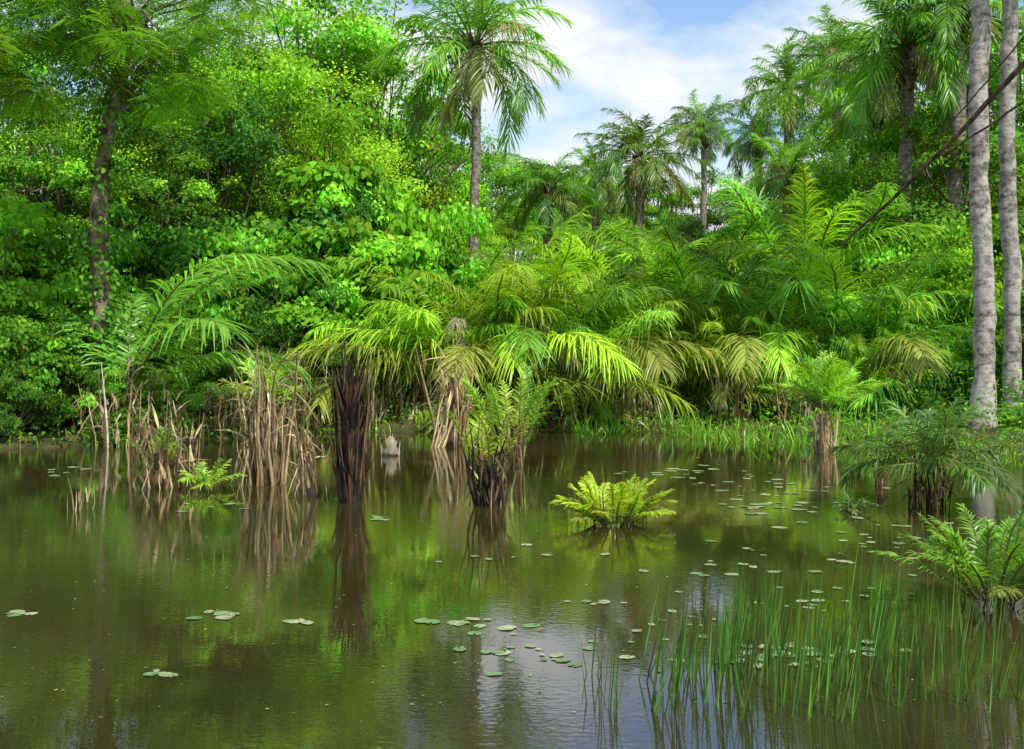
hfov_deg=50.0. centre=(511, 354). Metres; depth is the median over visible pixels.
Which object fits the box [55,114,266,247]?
broadleaf tree
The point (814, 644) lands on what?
reed clump
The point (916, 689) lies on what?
reed clump
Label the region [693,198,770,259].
broadleaf tree
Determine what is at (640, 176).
oil palm
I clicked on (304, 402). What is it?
dead pole
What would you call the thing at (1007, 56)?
liana
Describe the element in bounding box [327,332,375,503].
dead palm stalks
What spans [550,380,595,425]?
young palm
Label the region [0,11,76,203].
broadleaf tree
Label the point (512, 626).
lily pad
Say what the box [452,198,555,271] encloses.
broadleaf tree
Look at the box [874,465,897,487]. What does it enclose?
dead palm stalks
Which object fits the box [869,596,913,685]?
reed clump
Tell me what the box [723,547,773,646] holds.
reed clump
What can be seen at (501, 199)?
broadleaf tree
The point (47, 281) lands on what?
leafy shrub
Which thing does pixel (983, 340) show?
oil palm
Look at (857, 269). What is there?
leafy shrub
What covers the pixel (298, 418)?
dead palm stalks
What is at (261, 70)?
broadleaf tree
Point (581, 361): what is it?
oil palm bush
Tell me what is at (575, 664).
lily pad
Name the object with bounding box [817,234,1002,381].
leafy shrub
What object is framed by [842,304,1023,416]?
oil palm bush
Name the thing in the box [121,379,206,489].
dead palm stalks
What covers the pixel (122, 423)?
leafy shrub
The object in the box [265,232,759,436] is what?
oil palm bush
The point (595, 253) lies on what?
oil palm bush
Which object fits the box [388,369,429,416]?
dead palm stalks
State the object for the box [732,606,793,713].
reed clump
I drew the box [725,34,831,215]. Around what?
oil palm
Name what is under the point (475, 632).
lily pad
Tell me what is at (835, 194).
broadleaf tree
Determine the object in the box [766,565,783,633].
reed clump
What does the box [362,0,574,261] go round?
oil palm
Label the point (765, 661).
reed clump
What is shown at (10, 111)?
feathery tree
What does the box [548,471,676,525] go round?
fern
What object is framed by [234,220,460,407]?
leafy shrub
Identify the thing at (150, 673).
lily pad
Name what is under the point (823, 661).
reed clump
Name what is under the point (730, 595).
reed clump
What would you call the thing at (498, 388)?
dead palm stalks
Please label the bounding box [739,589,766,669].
reed clump
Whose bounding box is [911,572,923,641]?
reed clump
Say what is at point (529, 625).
lily pad
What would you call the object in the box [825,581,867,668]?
reed clump
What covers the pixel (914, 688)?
reed clump
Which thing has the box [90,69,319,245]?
broadleaf tree
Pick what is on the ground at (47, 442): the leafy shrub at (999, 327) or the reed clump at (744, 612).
the leafy shrub at (999, 327)
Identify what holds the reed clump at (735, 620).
in the water
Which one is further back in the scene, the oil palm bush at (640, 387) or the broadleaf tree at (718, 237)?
the broadleaf tree at (718, 237)
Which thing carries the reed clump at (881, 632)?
in the water
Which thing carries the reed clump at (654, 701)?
in the water
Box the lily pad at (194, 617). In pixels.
[186,616,202,618]
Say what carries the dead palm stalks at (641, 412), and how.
on the ground at (47, 442)
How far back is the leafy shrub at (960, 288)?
30.85 m
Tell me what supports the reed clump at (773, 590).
in the water
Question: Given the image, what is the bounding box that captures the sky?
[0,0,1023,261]
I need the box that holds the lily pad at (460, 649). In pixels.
[453,647,465,650]
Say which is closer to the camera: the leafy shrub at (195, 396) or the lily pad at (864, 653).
the lily pad at (864, 653)
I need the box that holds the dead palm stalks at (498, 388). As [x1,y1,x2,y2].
[480,367,521,410]
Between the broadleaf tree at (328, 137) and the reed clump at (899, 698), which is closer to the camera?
the reed clump at (899, 698)
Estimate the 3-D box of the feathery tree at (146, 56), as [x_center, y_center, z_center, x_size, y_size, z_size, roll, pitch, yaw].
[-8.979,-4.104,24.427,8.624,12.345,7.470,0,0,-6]
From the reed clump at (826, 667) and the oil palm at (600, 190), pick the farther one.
the oil palm at (600, 190)
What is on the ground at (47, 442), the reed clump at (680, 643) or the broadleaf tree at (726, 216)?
the broadleaf tree at (726, 216)
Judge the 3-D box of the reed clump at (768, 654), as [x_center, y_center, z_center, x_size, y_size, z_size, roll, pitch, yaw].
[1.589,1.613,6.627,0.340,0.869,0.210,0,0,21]
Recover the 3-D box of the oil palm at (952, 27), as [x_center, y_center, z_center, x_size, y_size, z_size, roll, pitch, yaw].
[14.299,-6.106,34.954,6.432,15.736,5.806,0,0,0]
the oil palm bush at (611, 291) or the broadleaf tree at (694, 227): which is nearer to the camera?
the oil palm bush at (611, 291)
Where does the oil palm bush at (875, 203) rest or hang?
on the ground at (47, 442)
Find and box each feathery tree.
[0,0,143,141]
[0,0,302,426]
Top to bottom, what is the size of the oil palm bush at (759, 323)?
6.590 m
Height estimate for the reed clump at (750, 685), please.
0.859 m
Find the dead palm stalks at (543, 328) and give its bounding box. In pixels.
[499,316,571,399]
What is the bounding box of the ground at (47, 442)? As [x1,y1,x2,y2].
[0,402,1023,456]
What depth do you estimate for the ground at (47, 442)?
25.79 m
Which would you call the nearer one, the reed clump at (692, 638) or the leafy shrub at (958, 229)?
the reed clump at (692, 638)
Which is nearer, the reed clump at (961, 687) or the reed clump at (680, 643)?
the reed clump at (961, 687)
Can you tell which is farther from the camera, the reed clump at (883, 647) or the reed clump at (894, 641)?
the reed clump at (883, 647)
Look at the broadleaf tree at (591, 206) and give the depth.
99.96 m
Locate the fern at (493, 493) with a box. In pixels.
[445,410,529,507]
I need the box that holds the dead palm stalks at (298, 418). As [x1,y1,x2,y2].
[273,349,308,429]
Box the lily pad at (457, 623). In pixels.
[449,620,464,625]
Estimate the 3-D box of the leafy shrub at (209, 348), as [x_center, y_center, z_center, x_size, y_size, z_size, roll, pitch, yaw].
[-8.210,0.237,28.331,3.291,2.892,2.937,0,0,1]
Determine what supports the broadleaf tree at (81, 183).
on the ground at (47, 442)
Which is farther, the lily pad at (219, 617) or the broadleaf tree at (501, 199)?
the broadleaf tree at (501, 199)
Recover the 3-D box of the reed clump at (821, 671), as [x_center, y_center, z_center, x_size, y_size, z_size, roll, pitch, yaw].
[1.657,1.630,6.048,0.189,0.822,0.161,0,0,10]
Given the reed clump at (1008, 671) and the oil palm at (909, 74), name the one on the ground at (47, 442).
the oil palm at (909, 74)
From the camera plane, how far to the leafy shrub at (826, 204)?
41.72 m
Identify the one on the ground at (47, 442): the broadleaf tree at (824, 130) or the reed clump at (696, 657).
the broadleaf tree at (824, 130)
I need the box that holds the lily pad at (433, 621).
[425,619,439,623]
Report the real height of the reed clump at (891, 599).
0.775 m
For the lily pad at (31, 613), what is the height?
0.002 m
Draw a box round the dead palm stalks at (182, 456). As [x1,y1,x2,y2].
[159,406,204,484]
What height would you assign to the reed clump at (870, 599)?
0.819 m
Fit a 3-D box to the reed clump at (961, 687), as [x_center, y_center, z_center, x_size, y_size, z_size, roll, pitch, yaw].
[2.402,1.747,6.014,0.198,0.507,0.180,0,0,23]
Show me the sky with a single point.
(640, 57)
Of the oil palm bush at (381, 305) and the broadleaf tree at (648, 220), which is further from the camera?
the broadleaf tree at (648, 220)
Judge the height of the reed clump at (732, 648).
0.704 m
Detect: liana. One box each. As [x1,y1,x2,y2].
[842,60,1023,244]
[889,36,1023,185]
[914,101,1023,169]
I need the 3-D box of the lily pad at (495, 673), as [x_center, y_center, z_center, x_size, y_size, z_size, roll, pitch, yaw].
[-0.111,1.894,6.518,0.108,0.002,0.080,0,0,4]
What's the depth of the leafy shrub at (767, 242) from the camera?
43.74 m
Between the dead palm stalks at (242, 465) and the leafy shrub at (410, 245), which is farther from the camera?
the leafy shrub at (410, 245)
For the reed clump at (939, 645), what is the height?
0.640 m
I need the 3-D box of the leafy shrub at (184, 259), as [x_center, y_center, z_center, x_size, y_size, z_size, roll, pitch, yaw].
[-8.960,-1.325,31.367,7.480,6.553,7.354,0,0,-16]
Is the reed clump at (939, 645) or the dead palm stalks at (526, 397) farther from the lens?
the dead palm stalks at (526, 397)
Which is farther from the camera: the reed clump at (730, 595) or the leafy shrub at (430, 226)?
the leafy shrub at (430, 226)
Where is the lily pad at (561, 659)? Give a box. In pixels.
[555,657,570,661]
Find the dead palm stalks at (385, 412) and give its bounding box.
[364,361,411,421]
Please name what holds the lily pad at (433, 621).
on the water
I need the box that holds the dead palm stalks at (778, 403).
[771,364,816,425]
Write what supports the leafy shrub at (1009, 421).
on the ground at (47, 442)
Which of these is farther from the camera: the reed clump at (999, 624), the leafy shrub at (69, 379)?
the leafy shrub at (69, 379)
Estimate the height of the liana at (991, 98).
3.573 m
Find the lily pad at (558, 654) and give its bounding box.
[549,652,563,656]
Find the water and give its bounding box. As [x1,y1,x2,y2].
[0,429,1023,748]
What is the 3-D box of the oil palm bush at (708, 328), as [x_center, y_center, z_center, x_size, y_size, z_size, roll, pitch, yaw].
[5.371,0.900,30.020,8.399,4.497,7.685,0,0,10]
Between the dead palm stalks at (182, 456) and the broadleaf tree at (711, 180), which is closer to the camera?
the dead palm stalks at (182, 456)
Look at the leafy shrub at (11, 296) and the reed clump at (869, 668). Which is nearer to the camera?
the reed clump at (869, 668)
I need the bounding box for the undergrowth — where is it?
[0,359,1023,454]
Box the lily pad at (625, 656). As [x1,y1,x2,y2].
[618,655,634,658]
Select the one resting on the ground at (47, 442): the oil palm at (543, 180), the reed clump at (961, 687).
the oil palm at (543, 180)
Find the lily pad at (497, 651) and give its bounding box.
[490,650,503,652]
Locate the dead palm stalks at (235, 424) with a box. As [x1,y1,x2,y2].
[211,377,271,433]
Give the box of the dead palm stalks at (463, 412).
[414,340,490,447]
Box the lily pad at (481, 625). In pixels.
[474,624,485,626]
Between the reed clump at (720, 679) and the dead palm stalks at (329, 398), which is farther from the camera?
the dead palm stalks at (329, 398)
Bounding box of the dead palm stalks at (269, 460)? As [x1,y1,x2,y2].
[218,339,320,486]
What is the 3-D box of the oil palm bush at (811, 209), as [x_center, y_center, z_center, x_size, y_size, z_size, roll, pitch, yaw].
[10.076,-0.272,35.545,15.375,10.978,15.009,0,0,-27]
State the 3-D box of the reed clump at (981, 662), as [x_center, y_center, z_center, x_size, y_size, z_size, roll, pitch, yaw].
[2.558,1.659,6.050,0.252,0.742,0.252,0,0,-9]
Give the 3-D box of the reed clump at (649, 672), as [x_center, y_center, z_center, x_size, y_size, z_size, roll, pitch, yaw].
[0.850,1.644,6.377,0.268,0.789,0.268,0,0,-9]
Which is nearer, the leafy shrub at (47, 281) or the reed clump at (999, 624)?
the reed clump at (999, 624)
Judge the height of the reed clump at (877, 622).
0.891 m
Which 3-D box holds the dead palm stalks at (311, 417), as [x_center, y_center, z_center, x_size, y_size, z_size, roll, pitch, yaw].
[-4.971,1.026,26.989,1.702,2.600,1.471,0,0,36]
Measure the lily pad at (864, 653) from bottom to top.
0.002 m
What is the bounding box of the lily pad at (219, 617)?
[215,616,231,618]
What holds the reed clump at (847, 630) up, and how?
in the water
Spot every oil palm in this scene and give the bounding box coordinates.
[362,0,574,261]
[494,148,607,266]
[553,138,634,252]
[572,106,717,274]
[654,88,747,258]
[719,98,796,235]
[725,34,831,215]
[729,133,839,235]
[767,3,885,241]
[807,34,939,228]
[818,0,1003,240]
[856,0,1023,243]
[946,0,997,428]
[998,0,1022,418]
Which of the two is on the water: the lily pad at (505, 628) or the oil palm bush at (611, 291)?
the lily pad at (505, 628)
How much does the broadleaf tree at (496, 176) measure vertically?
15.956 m
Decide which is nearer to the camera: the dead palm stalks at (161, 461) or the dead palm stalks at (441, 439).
the dead palm stalks at (161, 461)
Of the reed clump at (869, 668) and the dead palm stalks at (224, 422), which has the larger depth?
the dead palm stalks at (224, 422)
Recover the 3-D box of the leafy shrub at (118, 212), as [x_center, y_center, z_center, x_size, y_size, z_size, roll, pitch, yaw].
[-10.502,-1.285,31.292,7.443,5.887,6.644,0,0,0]
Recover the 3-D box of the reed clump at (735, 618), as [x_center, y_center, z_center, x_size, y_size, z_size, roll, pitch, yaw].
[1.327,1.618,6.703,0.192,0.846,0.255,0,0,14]
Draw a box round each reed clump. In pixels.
[81,417,89,464]
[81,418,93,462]
[578,600,616,676]
[582,632,615,709]
[602,629,625,716]
[639,576,687,687]
[651,590,674,715]
[660,574,689,682]
[664,595,688,714]
[666,599,704,672]
[673,576,712,701]
[676,600,713,669]
[678,572,706,687]
[683,584,731,687]
[692,549,731,675]
[703,606,728,709]
[708,576,731,673]
[711,584,757,681]
[715,551,745,671]
[721,601,766,698]
[722,611,750,673]
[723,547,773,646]
[725,560,743,640]
[731,583,743,661]
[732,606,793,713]
[733,564,763,623]
[734,562,779,660]
[734,595,775,678]
[735,573,755,639]
[738,583,771,631]
[738,607,784,677]
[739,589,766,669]
[740,587,763,720]
[744,557,758,642]
[748,554,804,666]
[758,555,774,628]
[759,586,795,688]
[764,544,802,662]
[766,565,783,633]
[769,597,806,677]
[780,610,814,716]
[785,570,814,659]
[791,585,831,714]
[792,605,822,720]
[800,582,831,702]
[801,567,852,681]
[805,588,822,683]
[808,559,851,683]
[808,606,833,701]
[810,580,855,692]
[816,594,850,683]
[824,625,871,692]
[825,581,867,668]
[832,579,869,673]
[832,615,856,721]
[833,565,857,684]
[836,615,865,724]
[848,530,897,628]
[849,618,889,700]
[857,535,877,625]
[857,544,912,653]
[867,588,902,669]
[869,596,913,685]
[873,548,919,638]
[876,575,901,673]
[877,579,892,660]
[878,538,907,649]
[880,613,926,705]
[886,607,919,665]
[887,592,917,662]
[888,627,909,709]
[901,599,956,681]
[904,590,936,683]
[909,584,929,701]
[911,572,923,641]
[914,565,967,663]
[927,552,954,629]
[932,633,967,704]
[954,595,994,713]
[955,586,985,675]
[955,598,1010,705]
[956,559,1010,640]
[965,619,1006,714]
[974,555,1011,664]
[996,588,1018,699]
[1015,627,1023,700]
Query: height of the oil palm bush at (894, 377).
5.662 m
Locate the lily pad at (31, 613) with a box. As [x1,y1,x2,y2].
[24,612,37,614]
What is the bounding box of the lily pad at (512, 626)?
[498,625,515,627]
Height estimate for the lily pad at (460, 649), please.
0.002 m
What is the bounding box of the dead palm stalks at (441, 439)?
[430,377,457,447]
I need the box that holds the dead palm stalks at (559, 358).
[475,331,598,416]
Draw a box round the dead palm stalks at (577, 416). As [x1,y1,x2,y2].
[568,381,605,423]
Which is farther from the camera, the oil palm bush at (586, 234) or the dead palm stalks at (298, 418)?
the oil palm bush at (586, 234)
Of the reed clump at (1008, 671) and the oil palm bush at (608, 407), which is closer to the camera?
the reed clump at (1008, 671)
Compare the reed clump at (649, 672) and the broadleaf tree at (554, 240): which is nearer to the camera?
the reed clump at (649, 672)
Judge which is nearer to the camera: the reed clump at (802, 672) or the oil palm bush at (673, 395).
the reed clump at (802, 672)
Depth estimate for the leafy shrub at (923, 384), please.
27.79 m
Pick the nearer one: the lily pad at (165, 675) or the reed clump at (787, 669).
the reed clump at (787, 669)
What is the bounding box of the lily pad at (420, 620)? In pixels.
[414,618,429,622]
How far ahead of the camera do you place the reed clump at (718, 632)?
6.54 m
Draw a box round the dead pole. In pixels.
[302,360,305,450]
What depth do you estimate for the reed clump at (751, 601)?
7.24 m
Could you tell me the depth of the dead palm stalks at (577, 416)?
27.91 m
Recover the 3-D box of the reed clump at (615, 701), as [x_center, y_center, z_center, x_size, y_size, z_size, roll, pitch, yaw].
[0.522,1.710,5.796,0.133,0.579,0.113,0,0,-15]
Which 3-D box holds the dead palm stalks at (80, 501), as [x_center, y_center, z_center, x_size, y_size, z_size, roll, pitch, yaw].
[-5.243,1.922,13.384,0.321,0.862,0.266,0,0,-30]
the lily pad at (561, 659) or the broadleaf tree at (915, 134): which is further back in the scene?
the broadleaf tree at (915, 134)
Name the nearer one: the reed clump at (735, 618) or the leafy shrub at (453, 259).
the reed clump at (735, 618)
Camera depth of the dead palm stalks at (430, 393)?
28.57 m
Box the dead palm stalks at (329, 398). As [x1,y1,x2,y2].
[315,360,340,422]
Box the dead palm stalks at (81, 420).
[72,384,132,438]
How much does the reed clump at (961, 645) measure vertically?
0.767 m
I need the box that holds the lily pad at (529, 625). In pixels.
[523,623,539,626]
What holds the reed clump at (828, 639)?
in the water
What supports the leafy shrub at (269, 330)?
on the ground at (47, 442)
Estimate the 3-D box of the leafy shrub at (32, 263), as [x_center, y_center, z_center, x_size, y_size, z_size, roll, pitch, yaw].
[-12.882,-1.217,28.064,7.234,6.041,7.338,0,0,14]
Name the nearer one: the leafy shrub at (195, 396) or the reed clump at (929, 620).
the reed clump at (929, 620)
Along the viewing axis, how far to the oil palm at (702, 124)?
69.76 m
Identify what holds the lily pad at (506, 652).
on the water
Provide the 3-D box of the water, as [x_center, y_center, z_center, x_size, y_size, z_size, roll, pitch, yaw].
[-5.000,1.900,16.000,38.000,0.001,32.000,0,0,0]
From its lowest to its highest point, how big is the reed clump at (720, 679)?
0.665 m
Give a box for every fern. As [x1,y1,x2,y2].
[445,410,529,507]
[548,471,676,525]
[757,349,888,452]
[868,503,1023,616]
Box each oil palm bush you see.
[41,253,337,410]
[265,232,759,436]
[278,261,646,427]
[292,247,556,429]
[316,205,654,433]
[353,236,776,422]
[398,266,764,421]
[449,236,813,370]
[465,234,772,337]
[473,280,640,431]
[475,276,799,431]
[504,226,972,411]
[505,237,939,403]
[553,294,798,413]
[555,317,704,422]
[560,306,835,421]
[562,179,844,327]
[575,241,962,407]
[595,173,967,362]
[611,160,1003,411]
[625,238,1003,409]
[636,321,859,417]
[646,250,968,420]
[677,247,1023,419]
[715,197,1023,411]
[777,316,953,419]
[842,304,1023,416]
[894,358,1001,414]
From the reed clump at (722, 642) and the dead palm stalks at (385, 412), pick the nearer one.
the reed clump at (722, 642)
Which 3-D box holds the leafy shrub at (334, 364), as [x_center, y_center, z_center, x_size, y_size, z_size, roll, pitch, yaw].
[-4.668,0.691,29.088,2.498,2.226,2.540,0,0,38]
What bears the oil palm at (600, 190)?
on the ground at (47, 442)
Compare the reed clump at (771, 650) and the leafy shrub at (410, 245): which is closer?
the reed clump at (771, 650)
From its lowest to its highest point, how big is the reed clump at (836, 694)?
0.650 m
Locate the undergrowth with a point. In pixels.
(841, 420)
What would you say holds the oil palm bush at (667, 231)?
on the ground at (47, 442)
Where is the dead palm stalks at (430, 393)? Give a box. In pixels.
[413,354,448,414]
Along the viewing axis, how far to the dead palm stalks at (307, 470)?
14.81 m
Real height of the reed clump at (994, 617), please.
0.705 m
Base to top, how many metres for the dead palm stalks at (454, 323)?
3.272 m
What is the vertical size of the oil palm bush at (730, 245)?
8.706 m
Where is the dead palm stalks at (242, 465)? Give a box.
[228,381,253,472]
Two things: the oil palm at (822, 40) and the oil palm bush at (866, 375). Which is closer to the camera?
the oil palm bush at (866, 375)
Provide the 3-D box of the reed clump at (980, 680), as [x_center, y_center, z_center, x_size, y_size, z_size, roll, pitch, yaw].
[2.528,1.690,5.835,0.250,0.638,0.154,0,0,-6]
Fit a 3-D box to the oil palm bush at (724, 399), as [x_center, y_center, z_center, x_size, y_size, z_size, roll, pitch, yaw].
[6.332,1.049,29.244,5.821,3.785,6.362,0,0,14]
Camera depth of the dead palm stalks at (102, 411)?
22.68 m
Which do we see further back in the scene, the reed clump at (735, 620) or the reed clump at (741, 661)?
the reed clump at (735, 620)
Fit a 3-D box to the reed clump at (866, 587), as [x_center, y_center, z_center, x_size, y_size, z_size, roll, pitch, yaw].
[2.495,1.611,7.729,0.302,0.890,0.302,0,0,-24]
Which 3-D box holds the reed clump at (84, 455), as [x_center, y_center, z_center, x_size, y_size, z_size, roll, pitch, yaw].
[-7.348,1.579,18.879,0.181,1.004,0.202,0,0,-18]
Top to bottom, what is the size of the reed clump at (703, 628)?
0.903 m
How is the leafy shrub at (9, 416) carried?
on the ground at (47, 442)
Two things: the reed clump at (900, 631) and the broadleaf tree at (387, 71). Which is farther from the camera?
the broadleaf tree at (387, 71)
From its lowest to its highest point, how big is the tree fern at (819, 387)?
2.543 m
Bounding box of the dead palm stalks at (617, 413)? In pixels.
[598,377,647,422]
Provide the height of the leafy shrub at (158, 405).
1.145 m
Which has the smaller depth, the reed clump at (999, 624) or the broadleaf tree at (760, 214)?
the reed clump at (999, 624)
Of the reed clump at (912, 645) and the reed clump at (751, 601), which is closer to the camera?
the reed clump at (912, 645)
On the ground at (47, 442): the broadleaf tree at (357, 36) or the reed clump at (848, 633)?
the broadleaf tree at (357, 36)
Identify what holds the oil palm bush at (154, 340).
on the ground at (47, 442)
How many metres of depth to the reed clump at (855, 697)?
5.69 m
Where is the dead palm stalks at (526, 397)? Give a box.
[497,379,546,422]
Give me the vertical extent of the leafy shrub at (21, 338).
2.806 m
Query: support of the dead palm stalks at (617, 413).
on the ground at (47, 442)
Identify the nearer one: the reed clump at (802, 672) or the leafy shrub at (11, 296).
the reed clump at (802, 672)
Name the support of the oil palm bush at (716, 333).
on the ground at (47, 442)
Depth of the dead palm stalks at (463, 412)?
22.75 m
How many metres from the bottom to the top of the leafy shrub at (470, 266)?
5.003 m
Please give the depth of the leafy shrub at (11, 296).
23.88 m
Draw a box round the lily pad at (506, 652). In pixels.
[495,650,510,654]
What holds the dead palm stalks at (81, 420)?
on the ground at (47, 442)
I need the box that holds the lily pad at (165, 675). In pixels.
[159,673,169,676]
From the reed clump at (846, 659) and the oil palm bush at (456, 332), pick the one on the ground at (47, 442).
the oil palm bush at (456, 332)
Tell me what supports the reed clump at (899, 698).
in the water
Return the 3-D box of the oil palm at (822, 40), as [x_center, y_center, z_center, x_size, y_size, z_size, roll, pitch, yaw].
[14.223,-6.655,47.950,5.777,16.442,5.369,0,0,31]
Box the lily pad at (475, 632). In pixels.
[467,631,481,634]
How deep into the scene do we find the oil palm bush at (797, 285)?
30.93 m
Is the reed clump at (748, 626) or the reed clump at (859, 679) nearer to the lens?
the reed clump at (859, 679)
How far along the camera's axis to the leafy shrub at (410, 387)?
29.07 m
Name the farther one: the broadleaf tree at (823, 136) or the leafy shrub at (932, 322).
the broadleaf tree at (823, 136)
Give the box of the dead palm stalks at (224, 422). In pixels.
[197,386,242,438]
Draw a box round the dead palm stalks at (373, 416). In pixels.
[362,378,384,429]
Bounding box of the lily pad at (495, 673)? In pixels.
[485,672,501,674]
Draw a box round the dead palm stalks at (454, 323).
[408,315,511,414]
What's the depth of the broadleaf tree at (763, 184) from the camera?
104.56 m
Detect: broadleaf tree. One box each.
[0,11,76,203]
[0,12,271,231]
[0,90,212,252]
[0,99,135,271]
[9,0,389,203]
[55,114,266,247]
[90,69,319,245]
[113,31,404,225]
[134,0,471,213]
[234,74,472,216]
[235,0,499,268]
[300,0,493,254]
[385,116,519,247]
[448,151,527,255]
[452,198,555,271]
[462,134,577,259]
[482,160,610,256]
[507,206,631,261]
[557,160,635,236]
[571,203,672,263]
[581,167,661,248]
[605,176,719,257]
[630,207,716,256]
[649,167,754,258]
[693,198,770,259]
[695,192,771,248]
[718,191,821,255]
[723,156,860,256]
[729,176,782,212]
[739,112,895,245]
[740,0,1000,218]
[800,20,1023,218]
[804,101,1021,251]
[831,83,1023,266]
[837,166,1018,247]
[861,6,1023,211]
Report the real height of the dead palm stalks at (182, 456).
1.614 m
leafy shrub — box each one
[0,189,140,375]
[0,228,143,349]
[0,279,62,374]
[0,305,91,430]
[0,363,56,438]
[42,333,131,423]
[45,188,279,373]
[58,308,151,389]
[63,197,250,380]
[76,359,149,429]
[79,404,175,445]
[108,158,432,341]
[119,216,370,393]
[131,330,257,433]
[135,310,237,413]
[139,379,203,421]
[175,341,281,416]
[208,155,449,328]
[225,276,377,407]
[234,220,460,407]
[237,352,321,412]
[295,340,376,414]
[302,164,475,403]
[334,251,497,407]
[363,328,459,407]
[364,179,494,313]
[393,231,484,310]
[521,228,647,274]
[719,194,880,269]
[739,230,803,264]
[778,237,884,304]
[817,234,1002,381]
[853,323,888,370]
[871,238,1023,356]
[884,292,973,400]
[895,204,1023,306]
[895,378,948,410]
[932,347,972,406]
[937,244,1023,402]
[997,408,1023,423]
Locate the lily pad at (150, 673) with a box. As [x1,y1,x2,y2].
[143,672,157,674]
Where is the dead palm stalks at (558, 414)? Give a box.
[538,377,563,420]
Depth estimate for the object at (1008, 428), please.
17.56 m
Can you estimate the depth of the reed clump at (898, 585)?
7.08 m
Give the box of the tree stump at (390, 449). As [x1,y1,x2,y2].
[381,431,400,455]
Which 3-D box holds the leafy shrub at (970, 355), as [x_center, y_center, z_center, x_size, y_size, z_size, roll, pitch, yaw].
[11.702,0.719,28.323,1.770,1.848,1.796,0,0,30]
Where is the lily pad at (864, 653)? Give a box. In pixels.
[862,652,875,655]
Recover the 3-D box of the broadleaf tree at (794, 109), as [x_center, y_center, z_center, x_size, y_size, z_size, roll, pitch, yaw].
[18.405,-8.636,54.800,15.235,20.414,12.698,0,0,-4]
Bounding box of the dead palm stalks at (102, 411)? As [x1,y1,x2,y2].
[76,355,159,447]
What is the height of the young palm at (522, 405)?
2.190 m
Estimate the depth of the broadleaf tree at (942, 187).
37.16 m
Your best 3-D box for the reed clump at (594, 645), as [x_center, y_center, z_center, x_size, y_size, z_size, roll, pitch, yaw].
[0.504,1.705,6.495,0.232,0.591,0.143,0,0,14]
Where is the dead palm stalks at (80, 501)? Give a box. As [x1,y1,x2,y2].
[67,478,94,511]
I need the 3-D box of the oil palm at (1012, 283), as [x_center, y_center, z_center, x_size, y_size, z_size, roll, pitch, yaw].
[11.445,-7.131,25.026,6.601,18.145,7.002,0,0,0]
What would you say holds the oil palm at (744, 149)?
on the ground at (47, 442)
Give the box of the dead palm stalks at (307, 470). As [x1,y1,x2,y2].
[270,412,323,496]
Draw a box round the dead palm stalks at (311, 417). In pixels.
[281,346,333,429]
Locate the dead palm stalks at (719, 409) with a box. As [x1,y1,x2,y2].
[704,354,758,423]
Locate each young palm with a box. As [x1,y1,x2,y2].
[178,458,247,489]
[461,365,575,467]
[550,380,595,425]
[827,396,1023,509]
[833,493,882,514]
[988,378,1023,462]
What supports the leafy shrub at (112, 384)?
on the ground at (47, 442)
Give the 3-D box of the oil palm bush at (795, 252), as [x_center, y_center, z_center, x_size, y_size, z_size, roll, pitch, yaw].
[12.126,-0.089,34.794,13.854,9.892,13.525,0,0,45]
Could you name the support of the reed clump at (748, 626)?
in the water
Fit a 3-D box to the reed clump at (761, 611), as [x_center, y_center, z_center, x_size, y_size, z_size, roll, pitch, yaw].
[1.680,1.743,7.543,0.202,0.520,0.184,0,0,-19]
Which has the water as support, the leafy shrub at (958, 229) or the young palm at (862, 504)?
the young palm at (862, 504)
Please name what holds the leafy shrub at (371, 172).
on the ground at (47, 442)
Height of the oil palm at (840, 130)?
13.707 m
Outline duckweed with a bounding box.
[0,450,1009,720]
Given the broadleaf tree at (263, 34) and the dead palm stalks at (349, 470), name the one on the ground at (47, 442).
the broadleaf tree at (263, 34)
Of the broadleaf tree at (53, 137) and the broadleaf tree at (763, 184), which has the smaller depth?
the broadleaf tree at (53, 137)
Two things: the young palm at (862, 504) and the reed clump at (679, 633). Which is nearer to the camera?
the reed clump at (679, 633)
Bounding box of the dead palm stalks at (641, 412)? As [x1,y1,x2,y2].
[618,389,667,430]
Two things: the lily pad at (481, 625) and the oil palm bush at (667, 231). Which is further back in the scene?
the oil palm bush at (667, 231)
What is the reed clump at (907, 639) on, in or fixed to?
in the water
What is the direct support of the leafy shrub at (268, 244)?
on the ground at (47, 442)
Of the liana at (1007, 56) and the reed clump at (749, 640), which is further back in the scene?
the liana at (1007, 56)
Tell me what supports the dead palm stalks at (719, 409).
on the ground at (47, 442)
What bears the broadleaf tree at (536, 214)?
on the ground at (47, 442)
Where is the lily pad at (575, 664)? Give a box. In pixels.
[568,662,581,666]
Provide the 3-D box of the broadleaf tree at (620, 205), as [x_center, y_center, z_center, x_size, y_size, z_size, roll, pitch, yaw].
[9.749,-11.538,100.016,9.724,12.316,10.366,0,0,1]
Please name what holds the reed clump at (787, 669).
in the water
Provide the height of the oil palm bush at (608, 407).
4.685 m
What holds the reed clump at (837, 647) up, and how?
in the water
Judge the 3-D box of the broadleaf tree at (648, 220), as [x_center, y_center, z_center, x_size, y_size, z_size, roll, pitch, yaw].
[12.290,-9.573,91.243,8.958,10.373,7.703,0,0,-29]
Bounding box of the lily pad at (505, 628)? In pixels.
[498,627,512,629]
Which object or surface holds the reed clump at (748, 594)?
in the water
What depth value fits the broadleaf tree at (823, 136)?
51.01 m

